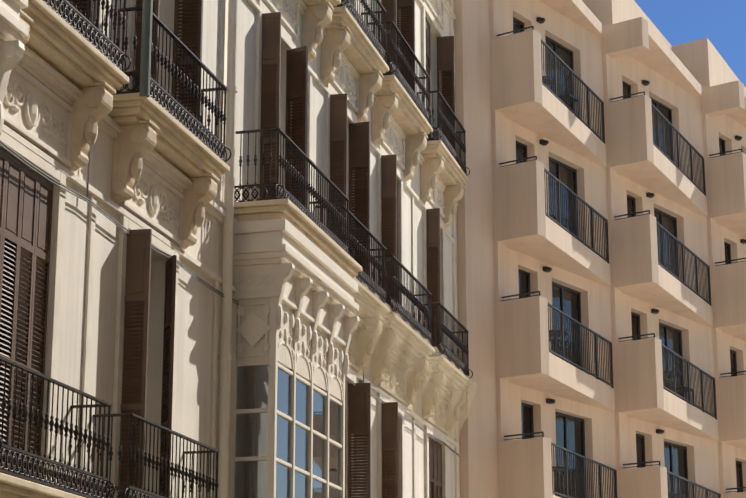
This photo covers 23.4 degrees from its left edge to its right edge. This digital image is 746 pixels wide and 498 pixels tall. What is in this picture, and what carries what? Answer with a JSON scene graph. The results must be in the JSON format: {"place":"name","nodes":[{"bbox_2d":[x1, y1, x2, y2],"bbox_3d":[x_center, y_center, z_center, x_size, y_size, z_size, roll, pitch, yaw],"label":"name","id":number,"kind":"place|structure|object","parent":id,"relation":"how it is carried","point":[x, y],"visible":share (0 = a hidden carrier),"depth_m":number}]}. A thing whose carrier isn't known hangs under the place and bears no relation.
{"place":"outdoors","nodes":[
{"label":"outdoors","id":0,"kind":"place"},
{"bbox_2d":[0,243,137,450],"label":"shutter slats","id":1,"kind":"object","parent":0,"point":[9,315],"depth_m":17.39},
{"bbox_2d":[139,0,152,97],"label":"drainpipe","id":2,"kind":"object","parent":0,"point":[146,41],"visible":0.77,"depth_m":19.29},
{"bbox_2d":[0,0,454,497],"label":"wall","id":3,"kind":"structure","parent":0,"point":[193,387],"depth_m":21.63},
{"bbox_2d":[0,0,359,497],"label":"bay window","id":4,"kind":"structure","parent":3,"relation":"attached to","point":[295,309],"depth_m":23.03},
{"bbox_2d":[217,0,237,497],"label":"drainpipe","id":5,"kind":"object","parent":3,"relation":"attached to","point":[225,357],"visible":0.92,"depth_m":22.57},
{"bbox_2d":[0,0,455,497],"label":"window shutters","id":6,"kind":"object","parent":3,"relation":"attached to","point":[26,198],"visible":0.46,"depth_m":21.62},
{"bbox_2d":[0,0,459,497],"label":"old building trim","id":7,"kind":"structure","parent":3,"relation":"attached to","point":[41,95],"depth_m":20.71},
{"bbox_2d":[0,2,459,456],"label":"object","id":8,"kind":"object","parent":3,"relation":"attached to","point":[104,213],"visible":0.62,"depth_m":19.06},
{"bbox_2d":[0,0,471,497],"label":"old building balcony slabs","id":9,"kind":"structure","parent":3,"relation":"attached to","point":[71,54],"depth_m":22.91},
{"bbox_2d":[0,0,468,497],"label":"old building railings","id":10,"kind":"object","parent":9,"relation":"on","point":[461,131],"visible":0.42,"depth_m":20.94},
{"bbox_2d":[0,0,472,497],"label":"railing ornaments","id":11,"kind":"object","parent":10,"relation":"attached to","point":[352,241],"visible":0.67,"depth_m":20.25},
{"bbox_2d":[348,276,477,439],"bbox_3d":[0.498,1.927,30.488,0.520,1.120,10.345,-4,-15,14],"label":"old building safety net","id":12,"kind":"object","parent":9,"relation":"attached to","point":[376,371],"visible":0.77,"depth_m":30.59},
{"bbox_2d":[454,0,745,497],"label":"building wall","id":13,"kind":"structure","parent":0,"point":[476,320],"depth_m":40.41},
{"bbox_2d":[489,0,745,497],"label":"balconies","id":14,"kind":"structure","parent":13,"relation":"attached to","point":[525,97],"depth_m":41.20},
{"bbox_2d":[543,76,693,497],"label":"modern balcony furniture","id":15,"kind":"object","parent":14,"relation":"on","point":[576,100],"visible":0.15,"depth_m":40.40},
{"bbox_2d":[496,26,745,497],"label":"balcony railings","id":16,"kind":"object","parent":14,"relation":"attached to","point":[668,234],"visible":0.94,"depth_m":40.84},
{"bbox_2d":[513,17,745,496],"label":"modern building door frames","id":17,"kind":"structure","parent":13,"relation":"in","point":[562,287],"depth_m":42.23},
{"bbox_2d":[513,20,740,497],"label":"door glass","id":18,"kind":"object","parent":17,"relation":"in","point":[574,426],"visible":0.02,"depth_m":41.09},
{"bbox_2d":[536,17,745,433],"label":"outdoor wall lamps","id":19,"kind":"object","parent":13,"relation":"attached to","point":[540,20],"visible":1,"depth_m":42.33},
{"bbox_2d":[634,0,745,87],"label":"sky","id":20,"kind":"structure","parent":0,"point":[723,22]}
]}

